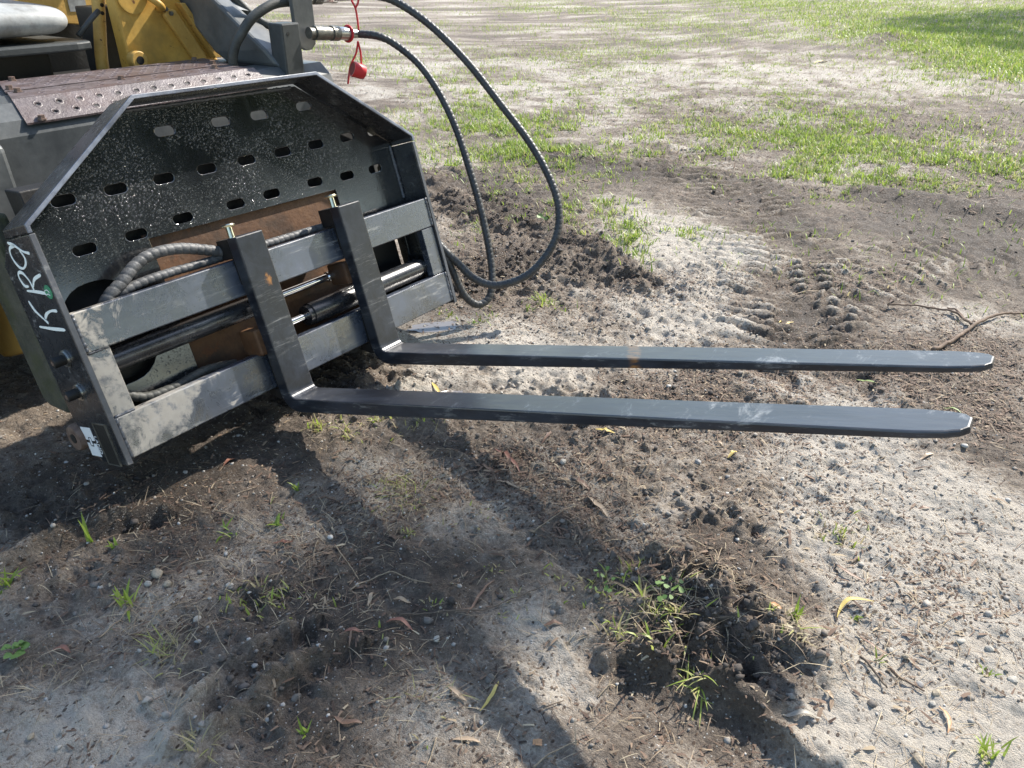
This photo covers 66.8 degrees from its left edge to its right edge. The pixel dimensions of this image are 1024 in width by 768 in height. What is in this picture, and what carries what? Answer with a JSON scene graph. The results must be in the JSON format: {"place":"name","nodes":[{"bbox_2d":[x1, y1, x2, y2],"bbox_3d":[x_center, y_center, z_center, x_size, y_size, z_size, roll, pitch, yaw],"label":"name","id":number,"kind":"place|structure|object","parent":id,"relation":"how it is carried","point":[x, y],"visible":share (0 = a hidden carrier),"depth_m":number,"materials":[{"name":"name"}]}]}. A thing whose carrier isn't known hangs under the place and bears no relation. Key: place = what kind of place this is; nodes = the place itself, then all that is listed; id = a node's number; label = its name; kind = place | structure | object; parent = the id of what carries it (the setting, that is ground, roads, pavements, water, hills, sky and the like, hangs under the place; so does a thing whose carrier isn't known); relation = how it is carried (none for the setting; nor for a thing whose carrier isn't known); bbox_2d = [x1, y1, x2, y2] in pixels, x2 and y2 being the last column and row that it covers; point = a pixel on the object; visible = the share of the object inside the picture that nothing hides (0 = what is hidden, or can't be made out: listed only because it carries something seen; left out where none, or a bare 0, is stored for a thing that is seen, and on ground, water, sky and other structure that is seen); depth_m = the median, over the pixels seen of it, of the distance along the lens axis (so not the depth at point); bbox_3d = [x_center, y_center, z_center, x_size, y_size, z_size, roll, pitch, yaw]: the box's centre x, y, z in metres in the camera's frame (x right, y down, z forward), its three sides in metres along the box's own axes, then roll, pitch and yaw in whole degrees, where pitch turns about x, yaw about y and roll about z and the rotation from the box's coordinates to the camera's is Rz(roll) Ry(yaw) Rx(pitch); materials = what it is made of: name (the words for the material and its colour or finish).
{"place":"outdoors","nodes":[
{"label":"outdoors","id":0,"kind":"place"},
{"bbox_2d":[0,0,1023,767],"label":"ground","id":1,"kind":"structure","parent":0,"point":[854,722],"depth_m":2.01,"materials":[{"name":"soil"}]},
{"bbox_2d":[0,566,27,593],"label":"grass tuft","id":2,"kind":"object","parent":1,"relation":"on","point":[6,582],"visible":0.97,"depth_m":1.71,"materials":[{"name":"green plant"}]},
{"bbox_2d":[1,640,29,658],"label":"leafy weed","id":3,"kind":"object","parent":1,"relation":"on","point":[23,645],"visible":1,"depth_m":1.52,"materials":[{"name":"green plant"}]},
{"bbox_2d":[27,733,33,739],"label":"stone","id":4,"kind":"object","parent":1,"relation":"on","point":[30,736],"visible":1,"depth_m":1.38,"materials":[{"name":"grey stone"}]},
{"bbox_2d":[53,644,70,652],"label":"fallen leaf","id":5,"kind":"object","parent":1,"relation":"on","point":[63,646],"visible":1,"depth_m":1.54,"materials":[{"name":"brown plant"}]},
{"bbox_2d":[78,513,92,542],"bbox_3d":[-0.992,0.337,1.804,0.026,0.082,0.014,24,37,36],"label":"grass sprout","id":6,"kind":"object","parent":1,"relation":"on","point":[86,533],"depth_m":1.81,"materials":[{"name":"green plant"}]},
{"bbox_2d":[104,536,118,548],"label":"grass sprout","id":7,"kind":"object","parent":1,"relation":"on","point":[111,544],"depth_m":1.81,"materials":[{"name":"green plant"}]},
{"bbox_2d":[99,602,132,637],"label":"twig","id":8,"kind":"object","parent":1,"relation":"on","point":[114,623],"visible":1,"depth_m":1.60,"materials":[{"name":"wood"}]},
{"bbox_2d":[110,578,142,621],"bbox_3d":[-0.805,0.455,1.649,0.111,0.052,0.066,24,37,37],"label":"grass sprout","id":9,"kind":"object","parent":1,"relation":"on","point":[121,602],"depth_m":1.66,"materials":[{"name":"green plant"}]},
{"bbox_2d":[144,581,151,586],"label":"stone","id":10,"kind":"object","parent":1,"relation":"on","point":[147,583],"visible":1,"depth_m":1.70,"materials":[{"name":"grey stone"}]},
{"bbox_2d":[151,568,162,578],"bbox_3d":[-0.793,0.423,1.737,0.032,0.016,0.024,19,34,30],"label":"stone","id":11,"kind":"object","parent":1,"relation":"on","point":[156,573],"visible":0.98,"depth_m":1.73,"materials":[{"name":"grey stone"}]},
{"bbox_2d":[132,622,190,675],"bbox_3d":[-0.692,0.520,1.539,0.147,0.063,0.108,8,30,14],"label":"grass tuft","id":12,"kind":"object","parent":1,"relation":"on","point":[159,649],"visible":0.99,"depth_m":1.55,"materials":[{"name":"plant"}]},
{"bbox_2d":[163,580,171,586],"bbox_3d":[-0.756,0.440,1.706,0.017,0.015,0.017,-8,30,-15],"label":"stone","id":13,"kind":"object","parent":1,"relation":"on","point":[169,582],"visible":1,"depth_m":1.70,"materials":[{"name":"grey stone"}]},
{"bbox_2d":[173,711,227,764],"bbox_3d":[-0.541,0.622,1.347,0.113,0.047,0.095,19,34,30],"label":"grass tuft","id":14,"kind":"object","parent":1,"relation":"on","point":[188,745],"visible":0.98,"depth_m":1.35,"materials":[{"name":"beige plant"}]},
{"bbox_2d":[0,0,400,412],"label":"skid steer loader","id":15,"kind":"object","parent":1,"relation":"on","point":[71,71],"visible":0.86,"depth_m":2.43,"materials":[{"name":"grey paint"}]},
{"bbox_2d":[3,71,456,466],"bbox_3d":[-0.755,-0.422,2.268,0.256,0.829,1.312,1,23,38],"label":"fork carriage","id":16,"kind":"object","parent":15,"relation":"attached to","point":[173,391],"visible":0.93,"depth_m":2.06,"materials":[{"name":"black paint"}]},
{"bbox_2d":[216,223,972,437],"bbox_3d":[-0.035,-0.178,1.667,1.752,0.541,0.096,1,23,38],"label":"pallet fork","id":17,"kind":"object","parent":16,"relation":"attached to","point":[296,388],"visible":0.99,"depth_m":1.71,"materials":[{"name":"paint"}]},
{"bbox_2d":[318,194,994,372],"bbox_3d":[0.173,-0.307,1.939,1.743,0.568,0.092,1,23,38],"label":"pallet fork","id":18,"kind":"object","parent":16,"relation":"attached to","point":[385,343],"visible":0.98,"depth_m":2.04,"materials":[{"name":"metal"}]},
{"bbox_2d":[305,25,495,307],"bbox_3d":[-0.348,-0.814,2.900,0.696,0.945,0.348,19,34,30],"label":"hydraulic hose","id":19,"kind":"object","parent":15,"relation":"attached to","point":[330,33],"visible":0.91,"depth_m":2.90,"materials":[{"name":"rubber"}]},
{"bbox_2d":[343,0,366,83],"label":"dust cap","id":20,"kind":"object","parent":19,"relation":"hanging from","point":[357,70],"visible":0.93,"depth_m":2.88,"materials":[{"name":"red rubber"}]},
{"bbox_2d":[288,0,562,288],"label":"hydraulic hose","id":21,"kind":"object","parent":15,"relation":"attached to","point":[443,37],"visible":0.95,"depth_m":2.85,"materials":[{"name":"rubber"}]},
{"bbox_2d":[216,518,236,542],"bbox_3d":[-0.677,0.351,1.863,0.052,0.034,0.073,-3,29,-5],"label":"grass sprout","id":22,"kind":"object","parent":1,"relation":"on","point":[225,527],"depth_m":1.87,"materials":[{"name":"green plant"}]},
{"bbox_2d":[219,562,234,590],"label":"twig","id":23,"kind":"object","parent":1,"relation":"on","point":[229,573],"visible":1,"depth_m":1.75,"materials":[{"name":"wood"}]},
{"bbox_2d":[214,510,266,533],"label":"twig","id":24,"kind":"object","parent":1,"relation":"on","point":[240,515],"visible":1,"depth_m":1.90,"materials":[{"name":"brown wood"}]},
{"bbox_2d":[265,512,284,525],"bbox_3d":[-0.577,0.333,1.895,0.042,0.034,0.046,-3,29,-5],"label":"grass sprout","id":25,"kind":"object","parent":1,"relation":"on","point":[276,521],"depth_m":1.89,"materials":[{"name":"green plant"}]},
{"bbox_2d":[274,539,292,542],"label":"fallen leaf","id":26,"kind":"object","parent":1,"relation":"on","point":[284,541],"visible":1,"depth_m":1.83,"materials":[{"name":"brown plant"}]},
{"bbox_2d":[288,481,298,490],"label":"grass sprout","id":27,"kind":"object","parent":1,"relation":"on","point":[296,487],"depth_m":2.01,"materials":[{"name":"green plant"}]},
{"bbox_2d":[291,693,301,701],"bbox_3d":[-0.406,0.590,1.460,0.015,0.013,0.022,19,34,30],"label":"stone","id":28,"kind":"object","parent":1,"relation":"on","point":[295,697],"visible":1,"depth_m":1.46,"materials":[{"name":"grey stone"}]},
{"bbox_2d":[296,717,311,738],"bbox_3d":[-0.373,0.615,1.384,0.031,0.034,0.031,-1,29,-2],"label":"grass sprout","id":29,"kind":"object","parent":1,"relation":"on","point":[301,731],"depth_m":1.39,"materials":[{"name":"green plant"}]},
{"bbox_2d":[335,545,358,578],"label":"twig","id":30,"kind":"object","parent":1,"relation":"on","point":[346,560],"visible":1,"depth_m":1.77,"materials":[{"name":"wood"}]},
{"bbox_2d":[334,716,361,723],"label":"fallen leaf","id":31,"kind":"object","parent":1,"relation":"on","point":[345,721],"visible":1,"depth_m":1.40,"materials":[{"name":"brown plant"}]},
{"bbox_2d":[345,627,362,631],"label":"fallen leaf","id":32,"kind":"object","parent":1,"relation":"on","point":[354,629],"visible":1,"depth_m":1.58,"materials":[{"name":"brown plant"}]},
{"bbox_2d":[368,592,372,605],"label":"fallen leaf","id":33,"kind":"object","parent":1,"relation":"on","point":[370,597],"visible":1,"depth_m":1.67,"materials":[{"name":"beige plant"}]},
{"bbox_2d":[350,571,429,589],"bbox_3d":[-0.269,0.434,1.719,0.175,0.019,0.048,-2,29,-3],"label":"twig","id":34,"kind":"object","parent":1,"relation":"on","point":[383,574],"visible":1,"depth_m":1.72,"materials":[{"name":"brown wood"}]},
{"bbox_2d":[387,617,412,629],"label":"fallen leaf","id":35,"kind":"object","parent":1,"relation":"on","point":[404,621],"visible":1,"depth_m":1.60,"materials":[{"name":"brown plant"}]},
{"bbox_2d":[394,596,410,602],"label":"fallen leaf","id":36,"kind":"object","parent":1,"relation":"on","point":[402,598],"visible":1,"depth_m":1.66,"materials":[{"name":"beige plant"}]},
{"bbox_2d":[373,473,439,510],"bbox_3d":[-0.287,0.283,2.007,0.210,0.069,0.208,-2,29,-3],"label":"grass tuft","id":37,"kind":"object","parent":1,"relation":"on","point":[402,488],"visible":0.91,"depth_m":2.02,"materials":[{"name":"green plant"}]},
{"bbox_2d":[384,658,475,699],"bbox_3d":[-0.147,0.565,1.476,0.190,0.037,0.101,2,29,3],"label":"grass sprout","id":38,"kind":"object","parent":1,"relation":"on","point":[425,690],"depth_m":1.46,"materials":[{"name":"plant"}]},
{"bbox_2d":[426,737,436,766],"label":"twig","id":39,"kind":"object","parent":1,"relation":"on","point":[432,750],"visible":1,"depth_m":1.35,"materials":[{"name":"beige wood"}]},
{"bbox_2d":[409,321,459,331],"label":"puddle","id":40,"kind":"object","parent":1,"relation":"on","point":[443,326],"visible":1,"depth_m":2.92,"materials":[{"name":"grey liquid"}]},
{"bbox_2d":[432,382,439,391],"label":"fallen leaf","id":41,"kind":"object","parent":1,"relation":"on","point":[435,386],"visible":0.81,"depth_m":2.50,"materials":[{"name":"yellow plant"}]},
{"bbox_2d":[434,635,439,641],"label":"stone","id":42,"kind":"object","parent":1,"relation":"on","point":[436,637],"visible":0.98,"depth_m":1.57,"materials":[{"name":"grey stone"}]},
{"bbox_2d":[441,390,462,392],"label":"puddle","id":43,"kind":"object","parent":1,"relation":"on","point":[451,391],"visible":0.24,"depth_m":2.49,"materials":[{"name":"grey liquid"}]},
{"bbox_2d":[448,686,466,700],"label":"fallen leaf","id":44,"kind":"object","parent":1,"relation":"on","point":[455,690],"visible":1,"depth_m":1.45,"materials":[{"name":"beige plant"}]},
{"bbox_2d":[453,736,480,742],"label":"fallen leaf","id":45,"kind":"object","parent":1,"relation":"on","point":[469,738],"visible":1,"depth_m":1.38,"materials":[{"name":"beige plant"}]},
{"bbox_2d":[400,582,553,614],"bbox_3d":[-0.066,0.469,1.653,0.341,0.012,0.039,-8,30,-15],"label":"twig","id":46,"kind":"object","parent":1,"relation":"on","point":[466,609],"visible":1,"depth_m":1.64,"materials":[{"name":"brown wood"}]},
{"bbox_2d":[466,580,493,615],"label":"fallen leaf","id":47,"kind":"object","parent":1,"relation":"on","point":[478,596],"visible":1,"depth_m":1.68,"materials":[{"name":"brown plant"}]},
{"bbox_2d":[480,681,498,710],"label":"fallen leaf","id":48,"kind":"object","parent":1,"relation":"on","point":[491,695],"visible":1,"depth_m":1.44,"materials":[{"name":"green plant"}]},
{"bbox_2d":[485,673,494,683],"bbox_3d":[-0.042,0.564,1.484,0.018,0.011,0.023,19,34,30],"label":"stone","id":49,"kind":"object","parent":1,"relation":"on","point":[488,680],"visible":0.99,"depth_m":1.48,"materials":[{"name":"grey stone"}]},
{"bbox_2d":[482,463,499,472],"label":"fallen leaf","id":50,"kind":"object","parent":1,"relation":"on","point":[487,467],"visible":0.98,"depth_m":2.10,"materials":[{"name":"brown plant"}]},
{"bbox_2d":[491,579,509,604],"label":"twig","id":51,"kind":"object","parent":1,"relation":"on","point":[496,589],"visible":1,"depth_m":1.69,"materials":[{"name":"wood"}]},
{"bbox_2d":[495,449,519,471],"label":"fallen leaf","id":52,"kind":"object","parent":1,"relation":"on","point":[507,454],"visible":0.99,"depth_m":2.13,"materials":[{"name":"brown plant"}]},
{"bbox_2d":[189,546,832,734],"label":"soil clods","id":53,"kind":"object","parent":1,"relation":"on","point":[647,676],"visible":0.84,"depth_m":1.53,"materials":[{"name":"brown soil"}]},
{"bbox_2d":[0,22,1023,767],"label":"leaf litter","id":54,"kind":"object","parent":1,"relation":"on","point":[760,386],"visible":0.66,"depth_m":2.03,"materials":[{"name":"brown plant"}]},
{"bbox_2d":[0,336,1023,767],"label":"dry straw","id":55,"kind":"object","parent":1,"relation":"on","point":[198,620],"visible":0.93,"depth_m":1.61,"materials":[{"name":"beige plant"}]},
{"bbox_2d":[0,228,1023,767],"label":"pale grit","id":56,"kind":"object","parent":1,"relation":"on","point":[726,740],"visible":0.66,"depth_m":1.79,"materials":[{"name":"grey gravel"}]},
{"bbox_2d":[497,480,526,491],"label":"fallen leaf","id":57,"kind":"object","parent":1,"relation":"on","point":[508,482],"visible":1,"depth_m":2.03,"materials":[{"name":"plant"}]},
{"bbox_2d":[1,165,1023,767],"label":"soil clods","id":58,"kind":"object","parent":1,"relation":"on","point":[753,625],"visible":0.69,"depth_m":1.89,"materials":[{"name":"brown soil"}]},
{"bbox_2d":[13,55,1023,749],"bbox_3d":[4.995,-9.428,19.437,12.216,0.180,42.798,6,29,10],"label":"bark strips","id":59,"kind":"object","parent":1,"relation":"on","point":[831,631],"visible":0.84,"depth_m":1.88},
{"bbox_2d":[43,0,1023,764],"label":"grass","id":60,"kind":"structure","parent":1,"relation":"on","point":[967,46],"depth_m":6.50,"materials":[{"name":"green plant"}]},
{"bbox_2d":[533,739,541,745],"bbox_3d":[0.044,0.630,1.363,0.016,0.006,0.013,2,29,4],"label":"wood chip","id":61,"kind":"object","parent":1,"relation":"on","point":[537,742],"visible":1,"depth_m":1.36,"materials":[{"name":"brown wood"}]},
{"bbox_2d":[537,213,547,220],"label":"leafy weed","id":62,"kind":"object","parent":1,"relation":"on","point":[540,215],"visible":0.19,"depth_m":4.05,"materials":[{"name":"green plant"}]},
{"bbox_2d":[541,431,551,443],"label":"fallen leaf","id":63,"kind":"object","parent":1,"relation":"on","point":[546,436],"visible":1,"depth_m":2.21,"materials":[{"name":"brown plant"}]},
{"bbox_2d":[544,619,562,625],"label":"fallen leaf","id":64,"kind":"object","parent":1,"relation":"on","point":[552,621],"visible":1,"depth_m":1.61,"materials":[{"name":"plant"}]},
{"bbox_2d":[543,700,563,707],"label":"twig","id":65,"kind":"object","parent":1,"relation":"on","point":[552,704],"visible":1,"depth_m":1.44,"materials":[{"name":"brown wood"}]},
{"bbox_2d":[533,741,576,767],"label":"twig","id":66,"kind":"object","parent":1,"relation":"on","point":[536,764],"visible":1,"depth_m":1.35,"materials":[{"name":"grey wood"}]},
{"bbox_2d":[533,505,585,532],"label":"twig","id":67,"kind":"object","parent":1,"relation":"on","point":[554,516],"visible":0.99,"depth_m":1.90,"materials":[{"name":"brown wood"}]},
{"bbox_2d":[560,459,565,464],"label":"stone","id":68,"kind":"object","parent":1,"relation":"on","point":[562,461],"visible":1,"depth_m":2.12,"materials":[{"name":"grey stone"}]},
{"bbox_2d":[552,478,578,483],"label":"twig","id":69,"kind":"object","parent":1,"relation":"on","point":[564,480],"visible":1,"depth_m":2.03,"materials":[{"name":"wood"}]},
{"bbox_2d":[577,478,588,488],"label":"fallen leaf","id":70,"kind":"object","parent":1,"relation":"on","point":[583,483],"visible":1,"depth_m":2.02,"materials":[{"name":"beige plant"}]},
{"bbox_2d":[588,496,607,515],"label":"fallen leaf","id":71,"kind":"object","parent":1,"relation":"on","point":[595,502],"visible":1,"depth_m":1.94,"materials":[{"name":"beige plant"}]},
{"bbox_2d":[589,566,616,592],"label":"leafy weed","id":72,"kind":"object","parent":1,"relation":"on","point":[606,587],"visible":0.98,"depth_m":1.68,"materials":[{"name":"green plant"}]},
{"bbox_2d":[597,427,614,432],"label":"fallen leaf","id":73,"kind":"object","parent":1,"relation":"on","point":[606,429],"visible":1,"depth_m":2.24,"materials":[{"name":"yellow plant"}]},
{"bbox_2d":[640,585,679,631],"bbox_3d":[0.306,0.462,1.584,0.102,0.076,0.114,12,31,20],"label":"grass tuft","id":74,"kind":"object","parent":1,"relation":"on","point":[649,606],"visible":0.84,"depth_m":1.58,"materials":[{"name":"green plant"}]},
{"bbox_2d":[633,572,699,617],"bbox_3d":[0.331,0.450,1.635,0.179,0.081,0.158,7,30,12],"label":"grass tuft","id":75,"kind":"object","parent":1,"relation":"on","point":[675,589],"visible":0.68,"depth_m":1.64,"materials":[{"name":"green plant"}]},
{"bbox_2d":[655,576,684,601],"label":"leafy weed","id":76,"kind":"object","parent":1,"relation":"on","point":[664,596],"visible":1,"depth_m":1.59,"materials":[{"name":"green plant"}]},
{"bbox_2d":[666,652,714,727],"bbox_3d":[0.362,0.573,1.479,0.134,0.085,0.144,-9,30,-16],"label":"grass tuft","id":77,"kind":"object","parent":1,"relation":"on","point":[693,690],"visible":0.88,"depth_m":1.46,"materials":[{"name":"plant"}]},
{"bbox_2d":[676,560,710,574],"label":"twig","id":78,"kind":"object","parent":1,"relation":"on","point":[678,572],"visible":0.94,"depth_m":1.70,"materials":[{"name":"wood"}]},
{"bbox_2d":[771,601,781,608],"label":"fallen leaf","id":79,"kind":"object","parent":1,"relation":"on","point":[775,604],"visible":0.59,"depth_m":1.62,"materials":[{"name":"beige plant"}]},
{"bbox_2d":[788,595,805,620],"bbox_3d":[0.585,0.467,1.597,0.032,0.061,0.060,5,29,10],"label":"grass sprout","id":80,"kind":"object","parent":1,"relation":"on","point":[800,612],"depth_m":1.60,"materials":[{"name":"green plant"}]},
{"bbox_2d":[783,709,821,718],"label":"fallen leaf","id":81,"kind":"object","parent":1,"relation":"on","point":[798,712],"visible":1,"depth_m":1.41,"materials":[{"name":"white plant"}]},
{"bbox_2d":[782,618,824,646],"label":"grass tuft","id":82,"kind":"object","parent":1,"relation":"on","point":[788,625],"visible":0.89,"depth_m":1.53,"materials":[{"name":"beige plant"}]},
{"bbox_2d":[824,690,833,698],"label":"fallen leaf","id":83,"kind":"object","parent":1,"relation":"on","point":[830,693],"visible":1,"depth_m":1.45,"materials":[{"name":"beige plant"}]},
{"bbox_2d":[837,565,863,580],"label":"fallen leaf","id":84,"kind":"object","parent":1,"relation":"on","point":[846,570],"visible":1,"depth_m":1.74,"materials":[{"name":"beige plant"}]},
{"bbox_2d":[837,597,873,616],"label":"fallen leaf","id":85,"kind":"object","parent":1,"relation":"on","point":[845,601],"visible":1,"depth_m":1.66,"materials":[{"name":"yellow plant"}]},
{"bbox_2d":[859,655,887,687],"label":"twig","id":86,"kind":"object","parent":1,"relation":"on","point":[871,667],"visible":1,"depth_m":1.49,"materials":[{"name":"beige wood"}]},
{"bbox_2d":[858,635,890,655],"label":"fallen leaf","id":87,"kind":"object","parent":1,"relation":"on","point":[869,642],"visible":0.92,"depth_m":1.56,"materials":[{"name":"beige plant"}]},
{"bbox_2d":[875,646,887,662],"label":"grass sprout","id":88,"kind":"object","parent":1,"relation":"on","point":[876,655],"depth_m":1.53,"materials":[{"name":"green plant"}]},
{"bbox_2d":[887,665,924,691],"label":"twig","id":89,"kind":"object","parent":1,"relation":"on","point":[891,669],"visible":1,"depth_m":1.49,"materials":[{"name":"beige wood"}]},
{"bbox_2d":[913,753,924,765],"bbox_3d":[0.697,0.643,1.332,0.020,0.013,0.020,19,34,30],"label":"stone","id":90,"kind":"object","parent":1,"relation":"on","point":[918,757],"visible":1,"depth_m":1.33,"materials":[{"name":"white stone"}]},
{"bbox_2d":[915,681,923,687],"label":"stone","id":91,"kind":"object","parent":1,"relation":"on","point":[920,684],"visible":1,"depth_m":1.48,"materials":[{"name":"white stone"}]},
{"bbox_2d":[920,452,933,458],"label":"fallen leaf","id":92,"kind":"object","parent":1,"relation":"on","point":[925,455],"visible":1,"depth_m":2.13,"materials":[{"name":"beige plant"}]},
{"bbox_2d":[929,701,935,706],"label":"stone","id":93,"kind":"object","parent":1,"relation":"on","point":[932,703],"visible":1,"depth_m":1.44,"materials":[{"name":"white stone"}]},
{"bbox_2d":[932,689,940,696],"bbox_3d":[0.795,0.580,1.456,0.015,0.014,0.020,19,34,30],"label":"stone","id":94,"kind":"object","parent":1,"relation":"on","point":[936,692],"visible":1,"depth_m":1.45,"materials":[{"name":"white stone"}]},
{"bbox_2d":[939,706,951,732],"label":"fallen leaf","id":95,"kind":"object","parent":1,"relation":"on","point":[948,718],"visible":1,"depth_m":1.40,"materials":[{"name":"beige plant"}]},
{"bbox_2d":[887,303,1023,350],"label":"branch","id":96,"kind":"object","parent":1,"relation":"on","point":[957,336],"visible":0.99,"depth_m":2.93,"materials":[{"name":"brown plant"}]},
{"bbox_2d":[955,638,965,643],"bbox_3d":[0.902,0.517,1.561,0.021,0.008,0.012,-4,29,-7],"label":"stone","id":97,"kind":"object","parent":1,"relation":"on","point":[960,641],"visible":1,"depth_m":1.56,"materials":[{"name":"white stone"}]},
{"bbox_2d":[985,646,993,651],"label":"stone","id":98,"kind":"object","parent":1,"relation":"on","point":[989,648],"visible":1,"depth_m":1.55,"materials":[{"name":"white stone"}]},
{"bbox_2d":[979,664,1003,675],"bbox_3d":[0.922,0.556,1.500,0.046,0.024,0.024,19,34,30],"label":"grass sprout","id":99,"kind":"object","parent":1,"relation":"on","point":[990,671],"depth_m":1.50,"materials":[{"name":"green plant"}]},
{"bbox_2d":[974,731,1018,763],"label":"grass tuft","id":100,"kind":"object","parent":1,"relation":"on","point":[983,746],"visible":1,"depth_m":1.34,"materials":[{"name":"green plant"}]},
{"bbox_2d":[1007,676,1018,682],"bbox_3d":[0.957,0.565,1.485,0.021,0.010,0.015,-2,29,-3],"label":"stone","id":101,"kind":"object","parent":1,"relation":"on","point":[1014,679],"visible":1,"depth_m":1.48,"materials":[{"name":"white stone"}]}
]}

